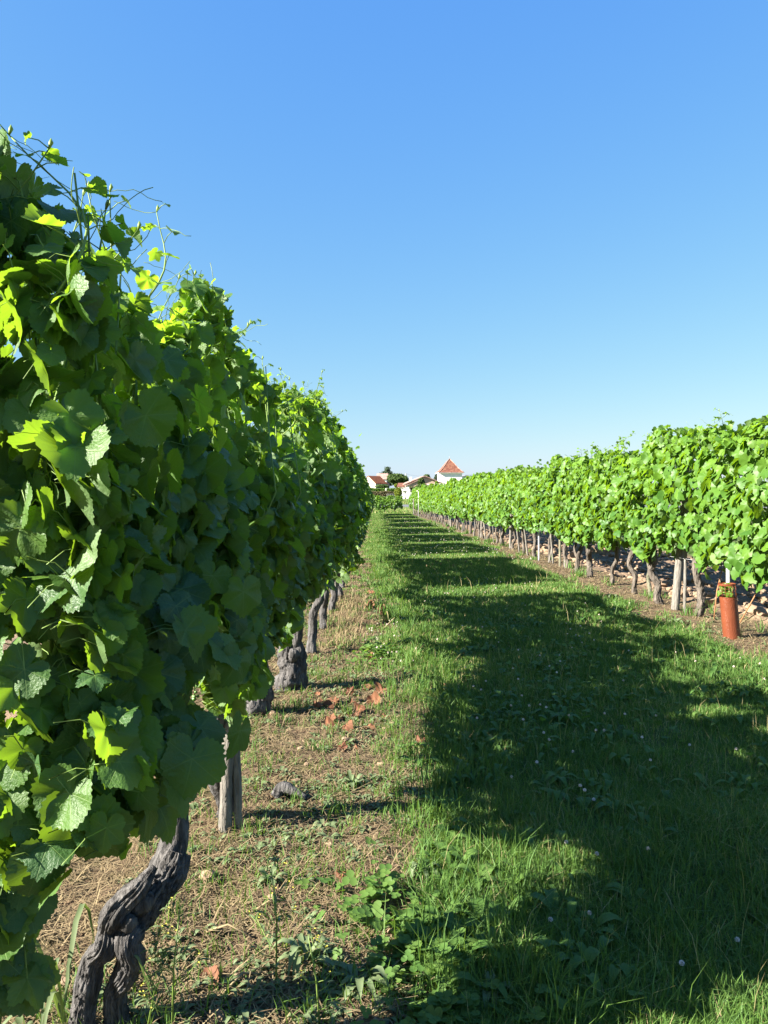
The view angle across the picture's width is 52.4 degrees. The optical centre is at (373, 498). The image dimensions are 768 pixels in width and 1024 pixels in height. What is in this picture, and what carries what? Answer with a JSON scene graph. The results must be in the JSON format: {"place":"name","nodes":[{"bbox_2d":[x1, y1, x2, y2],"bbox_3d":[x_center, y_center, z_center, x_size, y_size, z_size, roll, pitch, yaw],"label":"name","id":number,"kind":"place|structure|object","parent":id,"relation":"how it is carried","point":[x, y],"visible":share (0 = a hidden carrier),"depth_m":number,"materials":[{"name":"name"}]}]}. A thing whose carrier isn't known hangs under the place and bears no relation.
{"place":"outdoors","nodes":[
{"label":"outdoors","id":0,"kind":"place"},
{"bbox_2d":[0,0,767,493],"label":"sky","id":1,"kind":"structure","parent":0,"point":[500,234],"materials":[{"name":"blue"}]},
{"bbox_2d":[2,495,767,1023],"bbox_3d":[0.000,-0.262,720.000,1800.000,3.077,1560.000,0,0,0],"label":"ground","id":2,"kind":"structure","parent":0,"point":[618,585],"depth_m":3.14,"materials":[{"name":"soil"}]},
{"bbox_2d":[2,903,168,1023],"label":"weed","id":3,"kind":"object","parent":2,"relation":"on","point":[55,996],"visible":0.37,"depth_m":1.77,"materials":[{"name":"green plant"}]},
{"bbox_2d":[0,124,261,1023],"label":"grapevine","id":4,"kind":"object","parent":2,"relation":"on","point":[121,586],"visible":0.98,"depth_m":1.47,"materials":[{"name":"green plant"}]},
{"bbox_2d":[136,928,181,1023],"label":"stem weed","id":5,"kind":"object","parent":2,"relation":"on","point":[158,961],"visible":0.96,"depth_m":1.75,"materials":[{"name":"green plant"}]},
{"bbox_2d":[135,897,210,1023],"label":"stem weed","id":6,"kind":"object","parent":2,"relation":"on","point":[175,937],"visible":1,"depth_m":1.74,"materials":[{"name":"green plant"}]},
{"bbox_2d":[197,964,218,986],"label":"fallen leaf","id":7,"kind":"object","parent":2,"relation":"on","point":[214,969],"visible":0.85,"depth_m":1.92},
{"bbox_2d":[123,262,313,820],"bbox_3d":[-0.598,0.191,2.986,0.601,2.146,1.571,0,0,3],"label":"grapevine","id":8,"kind":"object","parent":2,"relation":"on","point":[272,508],"visible":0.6,"depth_m":2.88,"materials":[{"name":"green plant"}]},
{"bbox_2d":[218,722,242,833],"bbox_3d":[-0.521,0.700,2.833,0.088,1.200,0.060,0,0,0],"label":"wooden post","id":9,"kind":"object","parent":2,"relation":"on","point":[230,786],"visible":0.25,"depth_m":2.82,"materials":[{"name":"grey wood"}]},
{"bbox_2d":[241,745,256,784],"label":"stem weed","id":10,"kind":"object","parent":2,"relation":"on","point":[249,764],"visible":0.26,"depth_m":3.10,"materials":[{"name":"green plant"}]},
{"bbox_2d":[254,866,290,889],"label":"weed","id":11,"kind":"object","parent":2,"relation":"on","point":[262,871],"visible":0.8,"depth_m":2.42,"materials":[{"name":"green plant"}]},
{"bbox_2d":[245,855,311,984],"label":"stem weed","id":12,"kind":"object","parent":2,"relation":"on","point":[274,896],"visible":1,"depth_m":1.91,"materials":[{"name":"green plant"}]},
{"bbox_2d":[227,353,334,718],"bbox_3d":[-0.561,0.259,4.155,0.663,2.043,1.252,0,0,0],"label":"grapevine","id":13,"kind":"object","parent":2,"relation":"on","point":[313,559],"visible":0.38,"depth_m":4.09,"materials":[{"name":"green plant"}]},
{"bbox_2d":[267,933,337,975],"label":"weed","id":14,"kind":"object","parent":2,"relation":"on","point":[295,958],"visible":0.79,"depth_m":1.99,"materials":[{"name":"green plant"}]},
{"bbox_2d":[266,369,341,692],"bbox_3d":[-0.531,0.217,5.073,0.646,2.128,1.086,0,0,0],"label":"grapevine","id":15,"kind":"object","parent":2,"relation":"on","point":[322,473],"visible":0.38,"depth_m":4.94,"materials":[{"name":"green plant"}]},
{"bbox_2d":[311,697,323,709],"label":"fallen leaf","id":16,"kind":"object","parent":2,"relation":"on","point":[316,704],"visible":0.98,"depth_m":4.44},
{"bbox_2d":[285,385,358,653],"bbox_3d":[-0.465,0.190,6.054,0.704,2.147,1.355,0,0,0],"label":"grapevine","id":17,"kind":"object","parent":2,"relation":"on","point":[343,508],"visible":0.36,"depth_m":6.01,"materials":[{"name":"green plant"}]},
{"bbox_2d":[293,928,351,1023],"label":"stem weed","id":18,"kind":"object","parent":2,"relation":"on","point":[315,981],"visible":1,"depth_m":1.77,"materials":[{"name":"green plant"}]},
{"bbox_2d":[313,817,337,830],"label":"weed","id":19,"kind":"object","parent":2,"relation":"on","point":[326,824],"visible":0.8,"depth_m":2.87,"materials":[{"name":"green plant"}]},
{"bbox_2d":[322,700,333,710],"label":"fallen leaf","id":20,"kind":"object","parent":2,"relation":"on","point":[330,703],"visible":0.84,"depth_m":4.50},
{"bbox_2d":[323,716,334,726],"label":"fallen leaf","id":21,"kind":"object","parent":2,"relation":"on","point":[330,721],"visible":0.69,"depth_m":4.12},
{"bbox_2d":[318,418,361,610],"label":"grapevine","id":22,"kind":"object","parent":2,"relation":"on","point":[337,431],"visible":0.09,"depth_m":8.23,"materials":[{"name":"green plant"}]},
{"bbox_2d":[317,409,363,629],"bbox_3d":[-0.463,0.219,7.172,0.756,2.105,1.332,0,0,0],"label":"grapevine","id":23,"kind":"object","parent":2,"relation":"on","point":[345,575],"visible":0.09,"depth_m":6.76,"materials":[{"name":"green plant"}]},
{"bbox_2d":[334,741,347,750],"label":"fallen leaf","id":24,"kind":"object","parent":2,"relation":"on","point":[344,746],"visible":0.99,"depth_m":3.73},
{"bbox_2d":[329,869,358,883],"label":"fallen leaf","id":25,"kind":"object","parent":2,"relation":"on","point":[337,873],"visible":0.43,"depth_m":2.47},
{"bbox_2d":[335,720,353,731],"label":"fallen leaf","id":26,"kind":"object","parent":2,"relation":"on","point":[349,726],"visible":0.97,"depth_m":4.00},
{"bbox_2d":[344,685,353,695],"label":"fallen leaf","id":27,"kind":"object","parent":2,"relation":"on","point":[351,691],"visible":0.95,"depth_m":4.80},
{"bbox_2d":[337,770,366,788],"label":"weed","id":28,"kind":"object","parent":2,"relation":"on","point":[350,780],"visible":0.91,"depth_m":3.28,"materials":[{"name":"green plant"}]},
{"bbox_2d":[338,472,365,597],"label":"grapevine","id":29,"kind":"object","parent":2,"relation":"on","point":[360,560],"visible":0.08,"depth_m":9.34,"materials":[{"name":"green plant"}]},
{"bbox_2d":[339,439,368,587],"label":"grapevine","id":30,"kind":"object","parent":2,"relation":"on","point":[362,497],"visible":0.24,"depth_m":10.35,"materials":[{"name":"green plant"}]},
{"bbox_2d":[349,447,366,547],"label":"grapevine","id":31,"kind":"object","parent":2,"relation":"on","point":[362,486],"visible":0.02,"depth_m":11.55,"materials":[{"name":"green plant"}]},
{"bbox_2d":[354,702,364,711],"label":"fallen leaf","id":32,"kind":"object","parent":2,"relation":"on","point":[361,707],"visible":0.81,"depth_m":4.36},
{"bbox_2d":[353,453,365,548],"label":"grapevine","id":33,"kind":"object","parent":2,"relation":"on","point":[364,532],"visible":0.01,"depth_m":12.82,"materials":[{"name":"green plant"}]},
{"bbox_2d":[330,961,394,1001],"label":"weed","id":34,"kind":"object","parent":2,"relation":"on","point":[363,978],"visible":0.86,"depth_m":1.88,"materials":[{"name":"green plant"}]},
{"bbox_2d":[357,462,370,529],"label":"grapevine","id":35,"kind":"object","parent":2,"relation":"on","point":[367,493],"visible":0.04,"depth_m":16.50,"materials":[{"name":"green plant"}]},
{"bbox_2d":[358,463,370,527],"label":"grapevine","id":36,"kind":"object","parent":2,"relation":"on","point":[368,501],"visible":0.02,"depth_m":16.78,"materials":[{"name":"green plant"}]},
{"bbox_2d":[366,691,379,706],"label":"fallen leaf","id":37,"kind":"object","parent":2,"relation":"on","point":[371,699],"visible":0.78,"depth_m":4.53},
{"bbox_2d":[372,494,380,511],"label":"grapevine","id":38,"kind":"object","parent":2,"relation":"on","point":[375,501],"visible":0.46,"depth_m":63.39,"materials":[{"name":"green plant"}]},
{"bbox_2d":[366,476,387,487],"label":"farmhouse","id":39,"kind":"object","parent":2,"relation":"on","point":[373,481],"visible":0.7,"depth_m":259.94,"materials":[{"name":"paint"}]},
{"bbox_2d":[361,589,398,621],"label":"weed","id":40,"kind":"object","parent":2,"relation":"on","point":[384,610],"visible":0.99,"depth_m":7.42,"materials":[{"name":"green plant"}]},
{"bbox_2d":[375,682,386,693],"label":"fallen leaf","id":41,"kind":"object","parent":2,"relation":"on","point":[379,686],"visible":0.87,"depth_m":4.84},
{"bbox_2d":[377,473,387,481],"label":"farmhouse","id":42,"kind":"object","parent":2,"relation":"on","point":[383,476],"visible":0.3,"depth_m":301.22,"materials":[{"name":"paint"}]},
{"bbox_2d":[371,488,394,496],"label":"vine hedge","id":43,"kind":"object","parent":2,"relation":"on","point":[383,489],"visible":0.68,"depth_m":149.56,"materials":[{"name":"green plant"}]},
{"bbox_2d":[372,491,394,495],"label":"hedge","id":44,"kind":"object","parent":2,"relation":"on","point":[384,493],"visible":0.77,"depth_m":137.68,"materials":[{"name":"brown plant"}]},
{"bbox_2d":[376,495,391,511],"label":"grapevine","id":45,"kind":"object","parent":2,"relation":"on","point":[382,505],"visible":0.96,"depth_m":63.21,"materials":[{"name":"green plant"}]},
{"bbox_2d":[1,525,767,1023],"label":"dry straw","id":46,"kind":"object","parent":2,"relation":"on","point":[327,903],"visible":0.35,"depth_m":2.47,"materials":[{"name":"plant"}]},
{"bbox_2d":[206,923,247,935],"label":"dry twig","id":47,"kind":"object","parent":46,"relation":"on","point":[224,925],"visible":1,"depth_m":2.12,"materials":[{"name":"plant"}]},
{"bbox_2d":[223,971,258,992],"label":"dry twig","id":48,"kind":"object","parent":46,"relation":"on","point":[237,978],"visible":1,"depth_m":1.91,"materials":[{"name":"wood"}]},
{"bbox_2d":[256,898,289,909],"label":"dry twig","id":49,"kind":"object","parent":46,"relation":"on","point":[266,902],"visible":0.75,"depth_m":2.26,"materials":[{"name":"wood"}]},
{"bbox_2d":[271,781,307,799],"bbox_3d":[-0.340,1.177,3.155,0.151,0.073,0.095,0,0,0],"label":"broken root","id":50,"kind":"object","parent":46,"relation":"on","point":[280,789],"visible":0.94,"depth_m":3.12,"materials":[{"name":"grey plant"}]},
{"bbox_2d":[379,466,392,487],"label":"cedar tree","id":51,"kind":"object","parent":2,"relation":"on","point":[387,470],"visible":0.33,"depth_m":318.93,"materials":[{"name":"green plant"}]},
{"bbox_2d":[5,529,767,1023],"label":"soil clods","id":52,"kind":"object","parent":2,"relation":"on","point":[753,609],"visible":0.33,"depth_m":10.61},
{"bbox_2d":[12,538,766,1023],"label":"weeds","id":53,"kind":"object","parent":2,"relation":"on","point":[244,1012],"visible":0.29,"depth_m":2.55,"materials":[{"name":"green plant"}]},
{"bbox_2d":[387,495,402,510],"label":"grapevine","id":54,"kind":"object","parent":2,"relation":"on","point":[396,504],"visible":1,"depth_m":63.03,"materials":[{"name":"green plant"}]},
{"bbox_2d":[386,473,409,484],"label":"pine tree","id":55,"kind":"object","parent":2,"relation":"on","point":[395,478],"visible":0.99,"depth_m":228.20,"materials":[{"name":"green plant"}]},
{"bbox_2d":[394,487,402,495],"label":"shrub","id":56,"kind":"object","parent":2,"relation":"on","point":[398,491],"visible":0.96,"depth_m":121.68,"materials":[{"name":"green plant"}]},
{"bbox_2d":[405,480,427,494],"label":"porch","id":57,"kind":"object","parent":2,"relation":"on","point":[414,484],"visible":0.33,"depth_m":146.20,"materials":[{"name":"paint"}]},
{"bbox_2d":[419,484,424,517],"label":"grapevine","id":58,"kind":"object","parent":2,"relation":"on","point":[421,491],"visible":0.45,"depth_m":48.44,"materials":[{"name":"green plant"}]},
{"bbox_2d":[405,857,440,881],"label":"weed","id":59,"kind":"object","parent":2,"relation":"on","point":[415,864],"visible":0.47,"depth_m":2.43,"materials":[{"name":"green plant"}]},
{"bbox_2d":[403,476,443,497],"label":"house","id":60,"kind":"structure","parent":2,"relation":"on","point":[428,480],"depth_m":150.03,"materials":[{"name":"paint"}]},
{"bbox_2d":[420,485,427,517],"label":"grapevine","id":61,"kind":"object","parent":2,"relation":"on","point":[424,489],"visible":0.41,"depth_m":47.27,"materials":[{"name":"green plant"}]},
{"bbox_2d":[423,487,429,518],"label":"grapevine","id":62,"kind":"object","parent":2,"relation":"on","point":[424,505],"visible":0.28,"depth_m":45.11,"materials":[{"name":"green plant"}]},
{"bbox_2d":[426,484,433,519],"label":"grapevine","id":63,"kind":"object","parent":2,"relation":"on","point":[427,500],"visible":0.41,"depth_m":42.83,"materials":[{"name":"green plant"}]},
{"bbox_2d":[429,481,437,518],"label":"grapevine","id":64,"kind":"object","parent":2,"relation":"on","point":[433,489],"visible":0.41,"depth_m":40.65,"materials":[{"name":"green plant"}]},
{"bbox_2d":[431,487,438,521],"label":"grapevine","id":65,"kind":"object","parent":2,"relation":"on","point":[432,502],"visible":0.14,"depth_m":39.73,"materials":[{"name":"green plant"}]},
{"bbox_2d":[433,484,441,521],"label":"grapevine","id":66,"kind":"object","parent":2,"relation":"on","point":[435,509],"visible":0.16,"depth_m":38.62,"materials":[{"name":"green plant"}]},
{"bbox_2d":[435,483,442,522],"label":"grapevine","id":67,"kind":"object","parent":2,"relation":"on","point":[436,492],"visible":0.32,"depth_m":37.45,"materials":[{"name":"green plant"}]},
{"bbox_2d":[437,483,445,523],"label":"grapevine","id":68,"kind":"object","parent":2,"relation":"on","point":[442,486],"visible":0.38,"depth_m":36.34,"materials":[{"name":"green plant"}]},
{"bbox_2d":[438,485,447,524],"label":"grapevine","id":69,"kind":"object","parent":2,"relation":"on","point":[440,504],"visible":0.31,"depth_m":35.26,"materials":[{"name":"green plant"}]},
{"bbox_2d":[443,479,451,526],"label":"grapevine","id":70,"kind":"object","parent":2,"relation":"on","point":[445,492],"visible":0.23,"depth_m":33.19,"materials":[{"name":"green plant"}]},
{"bbox_2d":[435,456,463,484],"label":"dovecote tower","id":71,"kind":"structure","parent":2,"relation":"on","point":[447,470],"depth_m":149.99,"materials":[{"name":"paint"}]},
{"bbox_2d":[445,477,456,526],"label":"grapevine","id":72,"kind":"object","parent":2,"relation":"on","point":[450,488],"visible":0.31,"depth_m":31.88,"materials":[{"name":"green plant"}]},
{"bbox_2d":[446,479,460,528],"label":"grapevine","id":73,"kind":"object","parent":2,"relation":"on","point":[449,502],"visible":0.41,"depth_m":30.60,"materials":[{"name":"green plant"}]},
{"bbox_2d":[451,480,459,529],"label":"grapevine","id":74,"kind":"object","parent":2,"relation":"on","point":[453,509],"visible":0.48,"depth_m":29.73,"materials":[{"name":"green plant"}]},
{"bbox_2d":[454,478,467,529],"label":"grapevine","id":75,"kind":"object","parent":2,"relation":"on","point":[460,482],"visible":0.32,"depth_m":28.54,"materials":[{"name":"green plant"}]},
{"bbox_2d":[456,476,474,530],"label":"grapevine","id":76,"kind":"object","parent":2,"relation":"on","point":[463,485],"visible":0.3,"depth_m":27.52,"materials":[{"name":"green plant"}]},
{"bbox_2d":[458,476,475,533],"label":"grapevine","id":77,"kind":"object","parent":2,"relation":"on","point":[461,504],"visible":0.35,"depth_m":26.30,"materials":[{"name":"green plant"}]},
{"bbox_2d":[464,476,477,535],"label":"grapevine","id":78,"kind":"object","parent":2,"relation":"on","point":[467,513],"visible":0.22,"depth_m":25.38,"materials":[{"name":"green plant"}]},
{"bbox_2d":[467,472,486,536],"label":"grapevine","id":79,"kind":"object","parent":2,"relation":"on","point":[470,491],"visible":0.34,"depth_m":24.26,"materials":[{"name":"green plant"}]},
{"bbox_2d":[472,472,485,538],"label":"grapevine","id":80,"kind":"object","parent":2,"relation":"on","point":[476,485],"visible":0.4,"depth_m":23.24,"materials":[{"name":"green plant"}]},
{"bbox_2d":[477,472,492,538],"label":"grapevine","id":81,"kind":"object","parent":2,"relation":"on","point":[482,495],"visible":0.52,"depth_m":21.98,"materials":[{"name":"green plant"}]},
{"bbox_2d":[483,470,500,543],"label":"grapevine","id":82,"kind":"object","parent":2,"relation":"on","point":[487,510],"visible":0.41,"depth_m":20.84,"materials":[{"name":"green plant"}]},
{"bbox_2d":[479,970,516,1010],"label":"weed","id":83,"kind":"object","parent":2,"relation":"on","point":[486,993],"visible":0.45,"depth_m":1.82,"materials":[{"name":"green plant"}]},
{"bbox_2d":[487,466,512,544],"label":"grapevine","id":84,"kind":"object","parent":2,"relation":"on","point":[494,501],"visible":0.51,"depth_m":19.74,"materials":[{"name":"green plant"}]},
{"bbox_2d":[498,466,519,548],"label":"grapevine","id":85,"kind":"object","parent":2,"relation":"on","point":[507,478],"visible":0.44,"depth_m":18.38,"materials":[{"name":"green plant"}]},
{"bbox_2d":[509,514,511,548],"bbox_3d":[3.277,0.410,18.571,0.118,1.742,0.066,0,0,0],"label":"wooden post","id":86,"kind":"object","parent":2,"relation":"on","point":[510,535],"visible":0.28,"depth_m":18.55,"materials":[{"name":"grey wood"}]},
{"bbox_2d":[501,465,538,553],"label":"grapevine","id":87,"kind":"object","parent":2,"relation":"on","point":[513,496],"visible":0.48,"depth_m":17.18,"materials":[{"name":"green plant"}]},
{"bbox_2d":[522,515,528,555],"bbox_3d":[3.135,0.757,16.153,0.202,0.992,0.041,0,0,-28],"label":"wooden stake","id":88,"kind":"object","parent":2,"relation":"on","point":[525,538],"visible":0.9,"depth_m":16.15,"materials":[{"name":"grey wood"}]},
{"bbox_2d":[295,517,766,1023],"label":"clover","id":89,"kind":"object","parent":2,"relation":"on","point":[438,999],"depth_m":2.10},
{"bbox_2d":[517,459,551,556],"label":"grapevine","id":90,"kind":"object","parent":2,"relation":"on","point":[526,487],"visible":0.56,"depth_m":15.80,"materials":[{"name":"green plant"}]},
{"bbox_2d":[527,454,568,562],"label":"grapevine","id":91,"kind":"object","parent":2,"relation":"on","point":[537,516],"visible":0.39,"depth_m":14.53,"materials":[{"name":"green plant"}]},
{"bbox_2d":[550,533,553,563],"bbox_3d":[3.253,0.590,14.355,0.153,1.383,0.035,0,0,0],"label":"wooden stake","id":92,"kind":"object","parent":2,"relation":"on","point":[551,548],"visible":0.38,"depth_m":14.34,"materials":[{"name":"grey wood"}]},
{"bbox_2d":[559,530,560,566],"bbox_3d":[3.271,0.490,13.684,0.044,1.580,0.044,0,0,35],"label":"wooden stake","id":93,"kind":"object","parent":2,"relation":"on","point":[559,552],"visible":0.34,"depth_m":13.67,"materials":[{"name":"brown wood"}]},
{"bbox_2d":[541,455,582,567],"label":"grapevine","id":94,"kind":"object","parent":2,"relation":"on","point":[549,512],"visible":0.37,"depth_m":13.61,"materials":[{"name":"green plant"}]},
{"bbox_2d":[385,599,767,1005],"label":"broadleaf weeds","id":95,"kind":"object","parent":2,"relation":"on","point":[610,885],"visible":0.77,"depth_m":3.02,"materials":[{"name":"green plant"}]},
{"bbox_2d":[552,455,600,570],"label":"grapevine","id":96,"kind":"object","parent":2,"relation":"on","point":[565,479],"visible":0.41,"depth_m":12.64,"materials":[{"name":"green plant"}]},
{"bbox_2d":[563,442,618,577],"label":"grapevine","id":97,"kind":"object","parent":2,"relation":"on","point":[585,464],"visible":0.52,"depth_m":11.79,"materials":[{"name":"green plant"}]},
{"bbox_2d":[580,436,642,585],"bbox_3d":[3.269,0.209,10.791,0.636,2.117,1.279,0,0,0],"label":"grapevine","id":98,"kind":"object","parent":2,"relation":"on","point":[596,480],"visible":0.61,"depth_m":10.73,"materials":[{"name":"green plant"}]},
{"bbox_2d":[600,431,678,595],"bbox_3d":[3.303,0.206,9.786,0.674,2.121,1.232,0,0,0],"label":"grapevine","id":99,"kind":"object","parent":2,"relation":"on","point":[625,468],"visible":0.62,"depth_m":9.78,"materials":[{"name":"green plant"}]},
{"bbox_2d":[627,425,706,604],"bbox_3d":[3.312,0.224,8.839,0.701,2.122,1.178,0,0,0],"label":"grapevine","id":100,"kind":"object","parent":2,"relation":"on","point":[654,449],"visible":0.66,"depth_m":8.79,"materials":[{"name":"green plant"}]},
{"bbox_2d":[671,467,690,609],"bbox_3d":[3.343,0.365,8.462,0.349,1.842,0.090,0,0,-35],"label":"wooden post","id":101,"kind":"object","parent":2,"relation":"on","point":[677,578],"visible":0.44,"depth_m":8.39,"materials":[{"name":"grey wood"}]},
{"bbox_2d":[683,470,688,612],"bbox_3d":[3.299,0.490,8.239,0.062,1.581,0.034,0,0,0],"label":"wooden stake","id":102,"kind":"object","parent":2,"relation":"on","point":[685,576],"visible":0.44,"depth_m":8.23,"materials":[{"name":"grey wood"}]},
{"bbox_2d":[651,408,767,622],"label":"grapevine","id":103,"kind":"object","parent":2,"relation":"on","point":[710,486],"visible":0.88,"depth_m":7.45,"materials":[{"name":"green plant"}]},
{"bbox_2d":[717,583,733,597],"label":"young vine","id":104,"kind":"object","parent":2,"relation":"on","point":[725,588],"visible":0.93,"depth_m":6.66,"materials":[{"name":"plant"}]},
{"bbox_2d":[726,559,729,582],"bbox_3d":[3.147,0.815,6.922,0.026,0.930,0.026,0,0,45],"label":"metal stake","id":105,"kind":"object","parent":2,"relation":"on","point":[727,575],"visible":0.12,"depth_m":6.91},
{"bbox_2d":[718,582,740,639],"bbox_3d":[3.043,0.973,6.667,0.185,0.495,0.139,0,0,0],"label":"vine guard","id":106,"kind":"object","parent":2,"relation":"on","point":[730,618],"visible":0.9,"depth_m":6.61,"materials":[{"name":"orange plastic"}]},
{"bbox_2d":[723,414,767,592],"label":"grapevine","id":107,"kind":"object","parent":2,"relation":"on","point":[743,507],"visible":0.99,"depth_m":6.38,"materials":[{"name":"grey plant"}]},
{"bbox_2d":[23,499,767,1023],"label":"grass","id":108,"kind":"structure","parent":0,"point":[407,571],"depth_m":3.01,"materials":[{"name":"plant"}]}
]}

